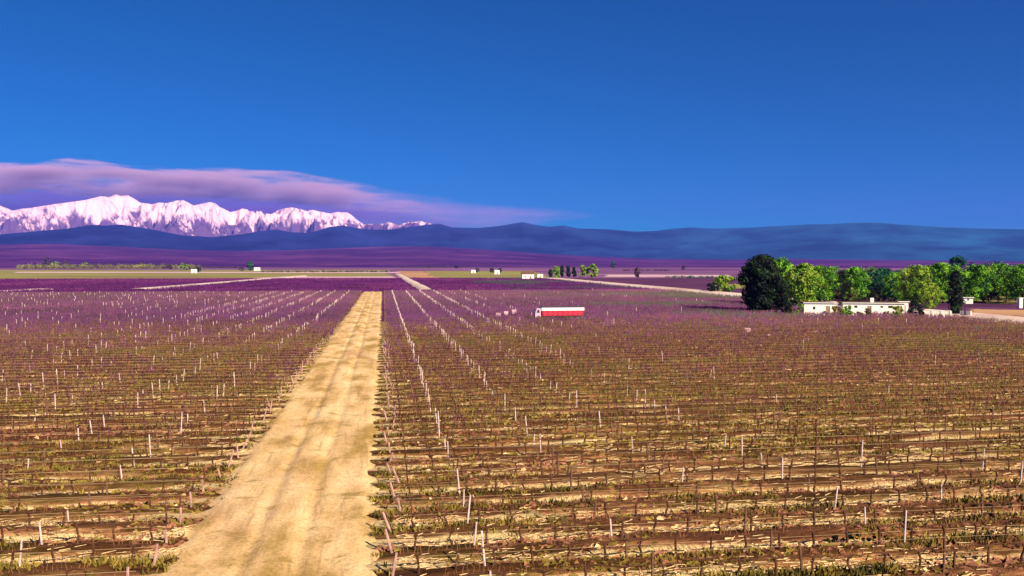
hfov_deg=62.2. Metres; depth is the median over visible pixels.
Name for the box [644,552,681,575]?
grapevine
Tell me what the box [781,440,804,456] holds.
grapevine
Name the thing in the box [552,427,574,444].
grapevine
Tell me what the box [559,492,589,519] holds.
grapevine
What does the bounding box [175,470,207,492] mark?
grapevine
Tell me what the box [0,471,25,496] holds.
grapevine
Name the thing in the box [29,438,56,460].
grapevine
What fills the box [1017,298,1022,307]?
gate pillar
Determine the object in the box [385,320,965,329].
trellis row
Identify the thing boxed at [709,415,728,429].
grapevine
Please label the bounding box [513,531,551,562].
grapevine
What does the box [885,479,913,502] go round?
grapevine
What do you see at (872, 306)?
white house
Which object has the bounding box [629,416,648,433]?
grapevine
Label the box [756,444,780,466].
grapevine
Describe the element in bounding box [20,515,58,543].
grapevine
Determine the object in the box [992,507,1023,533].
grapevine
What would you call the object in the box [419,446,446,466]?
grapevine
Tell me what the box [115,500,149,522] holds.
grapevine
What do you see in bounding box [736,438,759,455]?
grapevine
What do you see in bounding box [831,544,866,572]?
grapevine
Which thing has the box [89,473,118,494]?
grapevine
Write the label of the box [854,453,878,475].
grapevine
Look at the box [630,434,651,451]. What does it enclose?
grapevine
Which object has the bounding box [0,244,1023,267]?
alluvial slopes
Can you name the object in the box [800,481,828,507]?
grapevine
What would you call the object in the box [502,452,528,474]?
grapevine
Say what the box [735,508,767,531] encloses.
grapevine
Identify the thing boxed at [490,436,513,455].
grapevine
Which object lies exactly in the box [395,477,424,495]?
grapevine
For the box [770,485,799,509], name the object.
grapevine
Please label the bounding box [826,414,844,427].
grapevine
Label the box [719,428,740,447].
grapevine
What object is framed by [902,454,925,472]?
grapevine
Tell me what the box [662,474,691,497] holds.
grapevine
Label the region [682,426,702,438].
grapevine
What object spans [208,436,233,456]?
grapevine
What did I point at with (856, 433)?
grapevine
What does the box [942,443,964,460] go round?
grapevine
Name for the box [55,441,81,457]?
grapevine
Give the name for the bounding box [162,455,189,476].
grapevine
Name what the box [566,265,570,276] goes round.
poplar
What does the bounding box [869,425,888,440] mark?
grapevine
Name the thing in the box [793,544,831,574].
grapevine
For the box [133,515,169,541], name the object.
grapevine
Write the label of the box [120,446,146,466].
grapevine
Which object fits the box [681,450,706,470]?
grapevine
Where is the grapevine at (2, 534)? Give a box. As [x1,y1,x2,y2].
[0,517,20,546]
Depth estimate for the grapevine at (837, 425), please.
47.49 m
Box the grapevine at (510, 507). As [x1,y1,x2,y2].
[495,494,526,521]
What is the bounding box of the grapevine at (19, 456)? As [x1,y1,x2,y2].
[9,448,36,467]
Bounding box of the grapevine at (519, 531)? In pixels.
[503,513,537,542]
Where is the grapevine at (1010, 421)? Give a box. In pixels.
[1001,414,1018,429]
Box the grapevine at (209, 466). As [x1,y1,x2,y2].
[189,460,216,477]
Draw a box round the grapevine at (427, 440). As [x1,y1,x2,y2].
[416,433,438,449]
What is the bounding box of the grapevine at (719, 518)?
[703,505,734,533]
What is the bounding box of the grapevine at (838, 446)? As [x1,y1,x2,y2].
[827,440,848,456]
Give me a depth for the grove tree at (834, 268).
239.54 m
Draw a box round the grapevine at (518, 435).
[507,428,529,445]
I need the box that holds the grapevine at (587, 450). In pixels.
[570,443,594,463]
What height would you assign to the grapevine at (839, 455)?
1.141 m
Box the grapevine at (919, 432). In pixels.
[910,425,930,441]
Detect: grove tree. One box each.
[821,266,845,295]
[858,266,886,295]
[874,270,899,294]
[895,267,915,294]
[919,265,942,290]
[961,265,982,296]
[968,265,1005,296]
[994,264,1021,298]
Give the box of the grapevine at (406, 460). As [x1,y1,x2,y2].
[394,453,419,469]
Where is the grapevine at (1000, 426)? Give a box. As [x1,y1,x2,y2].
[990,420,1007,437]
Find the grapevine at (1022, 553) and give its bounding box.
[1006,530,1023,561]
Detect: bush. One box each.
[707,282,718,290]
[713,275,736,291]
[782,302,792,313]
[794,304,803,314]
[831,306,837,313]
[841,291,857,300]
[842,305,853,317]
[843,287,861,300]
[862,295,879,300]
[864,308,871,318]
[867,290,883,301]
[881,291,897,301]
[889,293,902,301]
[892,305,903,316]
[907,307,913,315]
[914,308,924,317]
[918,285,944,308]
[933,290,950,303]
[973,291,983,302]
[995,285,1016,301]
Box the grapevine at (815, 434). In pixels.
[805,428,826,444]
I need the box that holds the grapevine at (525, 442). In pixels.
[515,435,538,452]
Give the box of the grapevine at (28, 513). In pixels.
[10,502,46,528]
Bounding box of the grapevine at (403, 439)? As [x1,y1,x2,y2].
[392,432,415,448]
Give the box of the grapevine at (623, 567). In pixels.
[604,555,643,575]
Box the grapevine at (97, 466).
[76,457,104,479]
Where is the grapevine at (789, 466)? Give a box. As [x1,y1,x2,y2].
[777,457,802,478]
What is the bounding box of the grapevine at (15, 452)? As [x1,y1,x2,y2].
[1,446,28,461]
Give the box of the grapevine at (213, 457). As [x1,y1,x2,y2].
[200,452,226,467]
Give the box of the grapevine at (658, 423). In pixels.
[648,416,668,432]
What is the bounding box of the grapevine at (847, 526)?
[830,514,863,543]
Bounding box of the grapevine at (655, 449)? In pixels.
[645,442,665,459]
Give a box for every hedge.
[14,263,202,268]
[25,265,242,267]
[262,270,387,271]
[397,265,460,267]
[623,269,668,270]
[665,275,716,277]
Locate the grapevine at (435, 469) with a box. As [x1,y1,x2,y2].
[421,461,448,480]
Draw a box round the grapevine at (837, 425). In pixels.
[826,420,846,434]
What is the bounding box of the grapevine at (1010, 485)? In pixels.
[995,477,1020,497]
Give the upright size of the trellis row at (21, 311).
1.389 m
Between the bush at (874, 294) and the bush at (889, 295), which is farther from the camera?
the bush at (874, 294)
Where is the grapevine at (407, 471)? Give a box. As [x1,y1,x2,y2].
[394,463,420,482]
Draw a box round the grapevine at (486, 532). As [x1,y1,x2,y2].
[468,515,502,543]
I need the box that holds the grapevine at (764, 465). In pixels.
[751,456,776,479]
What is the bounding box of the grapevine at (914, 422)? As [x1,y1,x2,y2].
[905,415,923,432]
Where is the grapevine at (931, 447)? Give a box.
[920,438,942,460]
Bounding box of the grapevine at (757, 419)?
[749,412,767,428]
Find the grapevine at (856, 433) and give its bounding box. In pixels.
[847,427,868,443]
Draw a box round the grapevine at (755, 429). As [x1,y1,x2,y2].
[744,422,764,437]
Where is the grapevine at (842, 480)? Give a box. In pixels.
[828,471,855,489]
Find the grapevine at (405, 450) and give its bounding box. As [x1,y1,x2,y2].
[393,444,416,459]
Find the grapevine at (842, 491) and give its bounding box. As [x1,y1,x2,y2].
[829,482,856,505]
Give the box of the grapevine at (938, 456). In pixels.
[926,448,949,471]
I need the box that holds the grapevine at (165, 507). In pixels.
[150,496,184,524]
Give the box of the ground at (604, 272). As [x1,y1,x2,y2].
[0,268,966,560]
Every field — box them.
[0,270,393,279]
[397,271,437,277]
[424,271,548,278]
[727,284,1023,304]
[971,309,1023,315]
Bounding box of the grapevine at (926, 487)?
[913,474,941,501]
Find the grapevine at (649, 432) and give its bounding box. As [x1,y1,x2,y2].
[639,427,660,440]
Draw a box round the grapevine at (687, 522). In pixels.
[671,506,703,532]
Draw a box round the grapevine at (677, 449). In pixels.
[665,442,688,458]
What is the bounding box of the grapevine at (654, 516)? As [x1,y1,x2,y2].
[639,500,670,531]
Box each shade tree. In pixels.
[736,254,782,312]
[771,276,792,312]
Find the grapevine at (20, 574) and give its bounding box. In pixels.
[0,563,44,575]
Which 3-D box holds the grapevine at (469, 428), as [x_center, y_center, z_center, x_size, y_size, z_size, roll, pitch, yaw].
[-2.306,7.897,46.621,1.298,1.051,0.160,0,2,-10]
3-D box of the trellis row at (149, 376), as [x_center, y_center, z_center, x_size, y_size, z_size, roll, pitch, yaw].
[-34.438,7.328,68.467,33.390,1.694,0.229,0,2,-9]
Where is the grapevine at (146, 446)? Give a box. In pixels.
[134,439,160,456]
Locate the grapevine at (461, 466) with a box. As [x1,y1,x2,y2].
[449,458,475,476]
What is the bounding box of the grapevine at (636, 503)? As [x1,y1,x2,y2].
[621,491,652,516]
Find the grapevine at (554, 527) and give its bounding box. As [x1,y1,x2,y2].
[538,516,571,539]
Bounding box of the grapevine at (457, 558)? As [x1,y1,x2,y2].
[437,540,475,569]
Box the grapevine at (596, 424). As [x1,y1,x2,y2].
[585,419,606,433]
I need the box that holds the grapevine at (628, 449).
[619,442,641,460]
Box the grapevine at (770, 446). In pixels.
[759,440,782,455]
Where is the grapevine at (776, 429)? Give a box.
[765,424,785,437]
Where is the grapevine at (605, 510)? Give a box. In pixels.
[590,492,620,515]
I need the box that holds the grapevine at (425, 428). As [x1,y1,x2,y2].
[414,421,435,436]
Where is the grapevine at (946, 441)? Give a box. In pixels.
[935,431,955,451]
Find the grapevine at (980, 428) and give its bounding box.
[969,421,988,437]
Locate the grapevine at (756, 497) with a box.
[741,489,769,508]
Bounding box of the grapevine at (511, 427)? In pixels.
[502,422,522,435]
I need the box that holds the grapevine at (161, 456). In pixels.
[148,447,174,467]
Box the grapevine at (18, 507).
[2,488,35,510]
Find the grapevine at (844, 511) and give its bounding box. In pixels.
[830,501,860,524]
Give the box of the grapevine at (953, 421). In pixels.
[944,415,962,431]
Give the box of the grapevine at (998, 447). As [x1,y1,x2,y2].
[987,439,1008,458]
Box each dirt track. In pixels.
[132,276,302,288]
[395,274,429,289]
[543,277,1023,322]
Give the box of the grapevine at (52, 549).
[32,536,74,564]
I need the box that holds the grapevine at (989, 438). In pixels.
[981,431,998,447]
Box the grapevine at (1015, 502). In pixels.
[1007,494,1023,516]
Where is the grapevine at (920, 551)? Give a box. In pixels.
[902,537,938,566]
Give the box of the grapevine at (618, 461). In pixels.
[606,452,631,473]
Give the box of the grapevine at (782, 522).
[767,504,797,528]
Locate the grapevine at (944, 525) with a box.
[928,515,961,536]
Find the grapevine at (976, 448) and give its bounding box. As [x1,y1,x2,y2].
[965,440,987,460]
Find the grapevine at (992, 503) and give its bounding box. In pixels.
[979,493,1009,516]
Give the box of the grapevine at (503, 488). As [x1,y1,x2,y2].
[487,479,517,502]
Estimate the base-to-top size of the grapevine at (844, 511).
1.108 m
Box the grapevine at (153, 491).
[132,482,164,505]
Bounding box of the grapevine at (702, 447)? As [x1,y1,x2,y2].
[690,441,712,456]
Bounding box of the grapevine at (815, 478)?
[801,467,827,491]
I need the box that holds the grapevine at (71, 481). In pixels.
[57,470,90,493]
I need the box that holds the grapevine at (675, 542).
[658,523,693,556]
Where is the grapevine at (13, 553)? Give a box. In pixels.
[0,541,31,566]
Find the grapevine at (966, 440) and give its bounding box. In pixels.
[957,433,977,449]
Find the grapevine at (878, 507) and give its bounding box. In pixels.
[860,498,889,522]
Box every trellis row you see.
[0,303,333,307]
[0,308,268,314]
[0,310,272,316]
[0,358,301,370]
[0,407,264,428]
[0,428,248,449]
[0,445,233,468]
[0,456,220,483]
[0,531,158,566]
[1,318,328,322]
[1,334,253,343]
[2,330,296,336]
[2,337,304,347]
[2,365,298,380]
[2,385,279,404]
[3,343,313,355]
[4,378,292,395]
[4,420,252,439]
[5,361,302,377]
[5,374,287,392]
[5,434,238,460]
[5,495,181,523]
[6,371,293,385]
[6,382,281,400]
[6,512,167,544]
[6,554,135,575]
[7,313,292,318]
[9,316,256,323]
[9,326,331,335]
[9,354,307,364]
[9,401,266,420]
[10,298,339,302]
[11,332,326,341]
[11,347,311,358]
[11,467,203,493]
[12,349,315,362]
[13,312,343,318]
[13,315,342,319]
[13,321,309,327]
[13,345,314,357]
[14,354,302,370]
[14,412,254,432]
[15,302,334,305]
[15,325,322,331]
[15,396,271,414]
[16,316,275,323]
[16,391,269,407]
[17,309,301,312]
[17,339,320,350]
[17,480,198,506]
[18,319,337,327]
[20,335,325,345]
[23,312,296,317]
[23,324,333,330]
[23,342,315,352]
[23,368,296,382]
[24,340,318,349]
[25,320,283,327]
[25,331,295,340]
[27,314,341,319]
[28,302,351,306]
[28,324,334,333]
[31,318,338,324]
[31,323,334,329]
[34,306,348,311]
[35,322,335,327]
[36,334,309,342]
[40,328,330,337]
[44,352,310,364]
[56,310,327,314]
[71,308,339,312]
[71,330,261,334]
[382,331,1007,347]
[382,476,1021,532]
[383,327,1003,342]
[383,337,1021,356]
[383,341,1008,360]
[383,357,1023,380]
[383,387,1021,420]
[383,406,1015,443]
[384,307,747,315]
[384,312,822,321]
[384,349,1015,371]
[384,492,1023,552]
[385,309,795,313]
[385,310,746,316]
[385,313,860,320]
[385,314,934,323]
[385,318,900,326]
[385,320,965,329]
[385,321,1014,330]
[385,323,964,334]
[385,334,997,350]
[385,335,1014,352]
[385,354,1023,378]
[386,325,979,337]
[386,325,1023,341]
[386,364,1022,389]
[386,371,1019,398]
[386,429,1022,472]
[387,330,961,343]
[387,346,1021,367]
[387,352,1010,374]
[387,375,997,403]
[387,400,1018,435]
[388,298,710,303]
[388,339,1002,354]
[388,343,1013,360]
[388,360,1022,385]
[388,367,1000,393]
[388,379,1016,408]
[388,412,1023,452]
[389,332,1020,346]
[389,421,1014,461]
[389,449,1010,498]
[390,345,1023,365]
[391,510,1014,575]
[392,393,1023,427]
[392,439,1023,482]
[393,383,1023,414]
[393,461,1022,511]
[397,533,1023,575]
[398,307,746,312]
[400,311,794,314]
[400,311,855,318]
[401,314,878,322]
[403,305,796,309]
[404,318,985,328]
[407,328,1008,341]
[408,319,994,328]
[409,298,731,303]
[421,317,967,323]
[424,322,997,328]
[427,311,799,316]
[432,316,933,323]
[446,315,949,323]
[452,324,1017,334]
[456,312,889,318]
[463,315,878,322]
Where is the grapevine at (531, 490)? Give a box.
[518,479,547,501]
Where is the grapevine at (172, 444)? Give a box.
[157,437,183,454]
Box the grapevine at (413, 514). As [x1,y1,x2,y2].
[396,502,429,529]
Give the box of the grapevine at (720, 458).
[706,450,731,469]
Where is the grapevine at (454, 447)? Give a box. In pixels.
[442,440,465,457]
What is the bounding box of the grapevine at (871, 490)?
[858,479,884,505]
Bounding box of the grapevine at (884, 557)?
[865,541,902,570]
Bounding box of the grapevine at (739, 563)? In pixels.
[720,546,757,575]
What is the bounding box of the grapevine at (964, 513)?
[948,492,978,520]
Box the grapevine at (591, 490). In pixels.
[577,481,605,501]
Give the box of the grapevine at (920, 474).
[905,465,931,484]
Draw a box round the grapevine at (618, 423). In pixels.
[607,417,627,434]
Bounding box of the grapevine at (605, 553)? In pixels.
[587,530,624,560]
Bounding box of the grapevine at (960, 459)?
[950,451,973,468]
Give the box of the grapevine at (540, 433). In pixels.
[530,428,551,443]
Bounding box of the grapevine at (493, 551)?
[475,536,512,565]
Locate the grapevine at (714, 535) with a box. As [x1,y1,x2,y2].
[692,524,728,551]
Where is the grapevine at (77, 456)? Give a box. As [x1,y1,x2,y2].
[65,450,92,466]
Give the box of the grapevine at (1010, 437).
[999,429,1019,445]
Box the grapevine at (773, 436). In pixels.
[765,429,783,443]
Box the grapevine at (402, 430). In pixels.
[392,424,413,441]
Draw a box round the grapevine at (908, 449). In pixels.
[897,441,919,461]
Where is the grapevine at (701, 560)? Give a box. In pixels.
[682,546,719,575]
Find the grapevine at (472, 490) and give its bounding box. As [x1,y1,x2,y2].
[457,478,487,504]
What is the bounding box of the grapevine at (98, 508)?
[81,496,116,522]
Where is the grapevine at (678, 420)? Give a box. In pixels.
[669,414,689,430]
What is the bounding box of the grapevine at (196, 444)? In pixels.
[184,434,209,455]
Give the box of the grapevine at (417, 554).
[399,540,439,573]
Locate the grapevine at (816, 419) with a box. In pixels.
[807,412,826,424]
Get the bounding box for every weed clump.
[826,532,875,543]
[860,435,893,442]
[957,497,1011,509]
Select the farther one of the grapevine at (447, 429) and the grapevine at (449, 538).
the grapevine at (447, 429)
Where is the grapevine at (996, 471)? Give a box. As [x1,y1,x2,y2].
[983,460,1008,483]
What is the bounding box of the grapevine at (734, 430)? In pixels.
[724,423,743,437]
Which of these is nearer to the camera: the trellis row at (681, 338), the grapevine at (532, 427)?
the grapevine at (532, 427)
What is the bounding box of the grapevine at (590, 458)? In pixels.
[581,451,606,473]
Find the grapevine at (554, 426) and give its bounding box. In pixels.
[545,419,565,436]
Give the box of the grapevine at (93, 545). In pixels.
[72,529,112,559]
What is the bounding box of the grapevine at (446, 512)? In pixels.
[429,502,461,525]
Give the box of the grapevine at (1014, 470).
[1008,466,1023,482]
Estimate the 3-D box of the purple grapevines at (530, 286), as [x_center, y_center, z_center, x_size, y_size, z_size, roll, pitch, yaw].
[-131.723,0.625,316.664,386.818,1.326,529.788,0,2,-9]
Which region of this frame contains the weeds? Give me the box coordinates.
[0,330,1023,575]
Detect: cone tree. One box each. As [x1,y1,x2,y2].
[908,293,923,310]
[978,275,999,301]
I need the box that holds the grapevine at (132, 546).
[111,532,151,563]
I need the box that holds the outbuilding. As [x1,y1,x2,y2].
[894,301,909,312]
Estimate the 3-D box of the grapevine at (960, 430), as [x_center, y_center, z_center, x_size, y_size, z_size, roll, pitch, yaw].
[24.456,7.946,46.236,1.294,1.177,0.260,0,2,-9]
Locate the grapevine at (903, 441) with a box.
[892,434,914,452]
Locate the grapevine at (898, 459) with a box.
[877,450,901,472]
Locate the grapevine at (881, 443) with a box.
[871,436,892,451]
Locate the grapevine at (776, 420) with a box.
[768,413,786,428]
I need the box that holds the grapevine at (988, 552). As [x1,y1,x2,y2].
[972,531,1008,562]
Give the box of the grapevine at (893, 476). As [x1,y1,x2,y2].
[881,469,906,489]
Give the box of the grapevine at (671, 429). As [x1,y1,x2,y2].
[661,422,682,437]
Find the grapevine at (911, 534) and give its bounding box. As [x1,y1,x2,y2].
[895,517,927,542]
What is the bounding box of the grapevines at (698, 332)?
[0,311,1023,518]
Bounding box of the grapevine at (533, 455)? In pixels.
[521,448,546,464]
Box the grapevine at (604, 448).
[595,440,618,461]
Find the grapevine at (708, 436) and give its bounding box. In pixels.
[697,428,718,448]
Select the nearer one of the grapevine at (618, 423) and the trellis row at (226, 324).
the grapevine at (618, 423)
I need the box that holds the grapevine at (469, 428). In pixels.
[459,422,480,437]
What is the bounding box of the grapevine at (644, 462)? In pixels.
[632,455,657,473]
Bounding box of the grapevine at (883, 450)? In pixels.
[874,443,896,463]
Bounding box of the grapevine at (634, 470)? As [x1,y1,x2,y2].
[620,462,647,483]
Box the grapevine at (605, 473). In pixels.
[593,466,620,486]
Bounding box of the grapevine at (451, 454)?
[444,450,469,467]
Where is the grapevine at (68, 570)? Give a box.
[45,555,89,575]
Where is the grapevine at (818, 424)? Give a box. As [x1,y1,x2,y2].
[806,421,825,433]
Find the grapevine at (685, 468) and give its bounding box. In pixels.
[673,457,699,481]
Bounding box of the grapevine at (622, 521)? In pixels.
[606,507,637,535]
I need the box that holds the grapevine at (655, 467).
[648,460,672,482]
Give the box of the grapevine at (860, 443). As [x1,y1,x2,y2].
[849,435,870,453]
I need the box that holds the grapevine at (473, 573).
[442,561,484,575]
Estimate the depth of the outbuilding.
168.58 m
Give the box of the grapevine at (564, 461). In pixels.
[555,453,580,475]
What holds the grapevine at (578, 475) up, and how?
on the vineyard soil at (460, 535)
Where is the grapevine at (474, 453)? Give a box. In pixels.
[470,451,495,466]
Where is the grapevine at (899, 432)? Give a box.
[889,426,910,440]
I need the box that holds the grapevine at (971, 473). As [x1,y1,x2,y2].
[957,463,982,484]
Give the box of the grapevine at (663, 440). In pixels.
[652,433,674,450]
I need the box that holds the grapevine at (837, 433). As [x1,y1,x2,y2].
[827,426,847,439]
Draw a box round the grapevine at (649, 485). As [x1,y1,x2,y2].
[635,474,662,498]
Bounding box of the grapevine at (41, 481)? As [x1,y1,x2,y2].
[26,471,56,494]
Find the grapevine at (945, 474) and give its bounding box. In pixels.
[933,465,957,485]
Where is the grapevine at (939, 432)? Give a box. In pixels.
[930,426,949,441]
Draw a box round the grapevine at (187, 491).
[165,482,197,505]
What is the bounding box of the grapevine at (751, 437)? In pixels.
[741,429,762,446]
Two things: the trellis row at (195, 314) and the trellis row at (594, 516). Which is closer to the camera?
the trellis row at (594, 516)
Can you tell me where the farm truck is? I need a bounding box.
[533,306,583,320]
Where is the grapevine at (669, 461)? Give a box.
[657,451,681,471]
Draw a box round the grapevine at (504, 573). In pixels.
[482,559,523,575]
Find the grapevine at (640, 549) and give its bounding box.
[623,527,657,557]
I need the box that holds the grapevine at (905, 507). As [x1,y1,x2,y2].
[890,495,919,521]
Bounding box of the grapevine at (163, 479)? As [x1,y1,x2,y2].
[146,470,177,491]
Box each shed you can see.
[521,271,533,278]
[834,304,842,311]
[961,297,973,303]
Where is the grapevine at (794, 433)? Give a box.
[785,426,806,444]
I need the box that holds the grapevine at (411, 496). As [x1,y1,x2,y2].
[395,486,426,511]
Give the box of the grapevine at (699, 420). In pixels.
[689,414,709,429]
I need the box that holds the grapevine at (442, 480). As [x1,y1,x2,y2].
[424,472,451,493]
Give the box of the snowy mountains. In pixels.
[0,194,430,236]
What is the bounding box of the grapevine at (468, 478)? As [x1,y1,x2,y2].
[453,469,480,493]
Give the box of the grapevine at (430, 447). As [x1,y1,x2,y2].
[417,440,442,458]
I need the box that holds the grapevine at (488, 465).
[476,457,502,475]
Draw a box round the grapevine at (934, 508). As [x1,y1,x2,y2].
[919,498,950,520]
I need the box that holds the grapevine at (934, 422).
[924,416,943,431]
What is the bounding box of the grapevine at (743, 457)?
[730,449,755,468]
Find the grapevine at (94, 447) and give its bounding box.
[81,440,107,458]
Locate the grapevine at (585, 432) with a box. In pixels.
[574,424,595,440]
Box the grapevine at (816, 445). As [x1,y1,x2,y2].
[805,439,826,453]
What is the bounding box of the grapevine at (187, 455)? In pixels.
[172,447,199,466]
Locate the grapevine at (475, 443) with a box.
[466,438,489,455]
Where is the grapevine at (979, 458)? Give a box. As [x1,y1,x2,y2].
[973,452,996,470]
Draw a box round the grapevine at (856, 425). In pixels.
[846,420,865,432]
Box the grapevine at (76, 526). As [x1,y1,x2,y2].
[59,511,98,541]
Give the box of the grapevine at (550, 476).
[537,467,566,487]
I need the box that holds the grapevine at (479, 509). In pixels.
[461,500,494,522]
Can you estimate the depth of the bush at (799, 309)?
162.66 m
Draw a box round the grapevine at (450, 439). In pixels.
[439,432,461,448]
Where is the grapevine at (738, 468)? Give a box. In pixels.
[726,460,751,478]
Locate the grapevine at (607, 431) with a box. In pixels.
[596,424,617,441]
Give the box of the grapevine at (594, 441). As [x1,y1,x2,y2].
[583,436,606,451]
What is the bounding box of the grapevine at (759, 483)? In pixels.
[748,475,775,494]
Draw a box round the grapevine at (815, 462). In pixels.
[802,453,828,476]
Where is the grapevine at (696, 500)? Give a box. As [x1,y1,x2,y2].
[681,491,711,512]
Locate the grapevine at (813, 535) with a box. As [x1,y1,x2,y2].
[797,522,830,546]
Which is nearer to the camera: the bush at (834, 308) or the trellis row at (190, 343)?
the trellis row at (190, 343)
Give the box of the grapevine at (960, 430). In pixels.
[950,425,970,438]
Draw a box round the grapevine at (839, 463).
[828,455,851,476]
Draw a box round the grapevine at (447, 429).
[436,423,457,439]
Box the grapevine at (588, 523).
[572,511,604,537]
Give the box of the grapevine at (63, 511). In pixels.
[43,501,80,525]
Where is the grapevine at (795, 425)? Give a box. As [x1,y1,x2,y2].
[786,419,805,432]
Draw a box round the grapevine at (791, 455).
[780,446,803,466]
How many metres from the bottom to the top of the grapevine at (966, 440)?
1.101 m
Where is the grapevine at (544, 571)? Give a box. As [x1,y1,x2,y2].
[524,557,566,575]
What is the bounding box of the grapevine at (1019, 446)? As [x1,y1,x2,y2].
[1009,438,1023,455]
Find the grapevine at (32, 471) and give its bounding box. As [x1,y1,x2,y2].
[17,462,46,482]
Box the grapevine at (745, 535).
[729,524,763,549]
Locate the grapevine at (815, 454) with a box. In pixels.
[803,446,826,461]
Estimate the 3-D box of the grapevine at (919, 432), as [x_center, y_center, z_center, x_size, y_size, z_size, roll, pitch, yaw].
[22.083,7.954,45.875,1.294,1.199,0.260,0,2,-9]
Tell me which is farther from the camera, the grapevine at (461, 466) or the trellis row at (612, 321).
the trellis row at (612, 321)
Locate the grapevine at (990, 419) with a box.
[982,412,1000,429]
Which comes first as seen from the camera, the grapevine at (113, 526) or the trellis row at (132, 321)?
the grapevine at (113, 526)
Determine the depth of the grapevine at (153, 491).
33.63 m
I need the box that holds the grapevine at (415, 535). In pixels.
[397,523,432,549]
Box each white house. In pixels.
[799,301,835,315]
[837,298,905,315]
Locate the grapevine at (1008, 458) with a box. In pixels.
[997,451,1020,469]
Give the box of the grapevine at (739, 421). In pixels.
[731,417,747,429]
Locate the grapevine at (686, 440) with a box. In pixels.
[675,434,696,451]
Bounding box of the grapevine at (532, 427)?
[523,421,543,436]
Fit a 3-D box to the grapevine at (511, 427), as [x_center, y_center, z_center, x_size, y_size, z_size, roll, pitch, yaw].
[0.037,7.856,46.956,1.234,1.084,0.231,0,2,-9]
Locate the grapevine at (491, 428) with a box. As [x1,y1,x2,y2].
[482,421,501,437]
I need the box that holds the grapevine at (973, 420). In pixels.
[963,413,981,430]
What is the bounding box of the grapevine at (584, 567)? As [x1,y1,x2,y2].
[565,551,603,575]
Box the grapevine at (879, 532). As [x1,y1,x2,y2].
[863,514,894,543]
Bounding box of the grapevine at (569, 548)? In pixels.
[550,531,586,561]
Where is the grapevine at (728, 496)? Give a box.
[712,485,741,511]
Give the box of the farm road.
[158,291,381,575]
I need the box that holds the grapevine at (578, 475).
[565,464,593,488]
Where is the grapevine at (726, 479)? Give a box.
[719,472,746,492]
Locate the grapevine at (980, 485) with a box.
[968,475,994,494]
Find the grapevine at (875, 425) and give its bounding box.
[866,419,885,434]
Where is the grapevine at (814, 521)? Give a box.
[798,499,830,526]
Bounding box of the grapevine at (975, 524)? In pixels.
[958,510,990,540]
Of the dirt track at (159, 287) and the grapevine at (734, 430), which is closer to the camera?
the grapevine at (734, 430)
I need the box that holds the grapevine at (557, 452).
[546,443,569,453]
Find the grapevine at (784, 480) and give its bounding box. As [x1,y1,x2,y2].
[774,473,801,492]
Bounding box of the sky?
[0,0,1023,231]
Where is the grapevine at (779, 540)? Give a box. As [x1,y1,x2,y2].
[763,521,796,549]
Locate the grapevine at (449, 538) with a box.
[432,520,468,547]
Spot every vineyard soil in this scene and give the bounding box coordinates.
[0,278,1023,324]
[0,315,1023,575]
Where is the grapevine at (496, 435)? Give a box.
[485,427,506,446]
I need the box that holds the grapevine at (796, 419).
[786,413,806,428]
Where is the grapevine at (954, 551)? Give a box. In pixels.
[937,540,971,566]
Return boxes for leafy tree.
[43,257,51,264]
[178,263,189,269]
[246,261,253,269]
[552,266,559,277]
[579,265,586,276]
[586,263,598,277]
[634,267,640,277]
[770,257,795,297]
[782,263,822,304]
[795,265,840,300]
[827,270,855,300]
[840,266,871,299]
[864,267,900,301]
[882,271,913,300]
[897,264,933,305]
[928,262,970,302]
[949,255,976,271]
[960,264,997,302]
[982,260,1005,285]
[989,263,1013,295]
[1002,264,1023,300]
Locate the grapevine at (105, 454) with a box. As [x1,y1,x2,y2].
[92,444,119,468]
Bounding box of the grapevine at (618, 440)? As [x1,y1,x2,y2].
[609,432,629,450]
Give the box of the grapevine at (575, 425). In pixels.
[566,419,587,434]
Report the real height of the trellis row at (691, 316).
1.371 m
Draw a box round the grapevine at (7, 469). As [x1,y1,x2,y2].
[0,459,16,483]
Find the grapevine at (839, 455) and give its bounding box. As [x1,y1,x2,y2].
[827,448,850,466]
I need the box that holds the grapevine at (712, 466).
[700,457,725,480]
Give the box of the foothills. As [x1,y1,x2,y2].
[0,222,1023,260]
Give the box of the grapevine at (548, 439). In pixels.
[538,431,560,449]
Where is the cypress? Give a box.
[945,270,966,313]
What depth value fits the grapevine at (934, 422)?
48.39 m
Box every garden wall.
[924,310,951,317]
[960,308,970,314]
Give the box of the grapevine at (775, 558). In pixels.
[758,544,793,575]
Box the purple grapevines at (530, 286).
[0,277,1023,386]
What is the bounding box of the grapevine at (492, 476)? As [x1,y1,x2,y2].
[481,468,508,491]
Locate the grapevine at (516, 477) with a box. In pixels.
[509,470,536,490]
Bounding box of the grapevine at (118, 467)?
[104,458,132,480]
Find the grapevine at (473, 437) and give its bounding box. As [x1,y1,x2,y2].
[464,431,483,446]
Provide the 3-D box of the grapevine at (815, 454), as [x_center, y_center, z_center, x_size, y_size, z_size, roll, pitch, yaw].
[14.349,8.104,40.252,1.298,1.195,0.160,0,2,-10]
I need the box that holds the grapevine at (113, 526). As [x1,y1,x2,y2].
[95,511,132,539]
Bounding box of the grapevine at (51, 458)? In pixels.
[35,452,63,468]
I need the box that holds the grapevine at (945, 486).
[941,480,966,500]
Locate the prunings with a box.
[0,335,1023,575]
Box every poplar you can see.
[548,269,552,277]
[560,265,563,276]
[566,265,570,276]
[572,267,576,276]
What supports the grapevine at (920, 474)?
on the vineyard soil at (460, 535)
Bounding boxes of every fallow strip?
[14,272,400,272]
[206,276,394,280]
[606,275,728,276]
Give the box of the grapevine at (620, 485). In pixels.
[606,476,633,498]
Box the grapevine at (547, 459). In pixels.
[530,452,554,474]
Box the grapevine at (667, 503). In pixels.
[652,488,681,516]

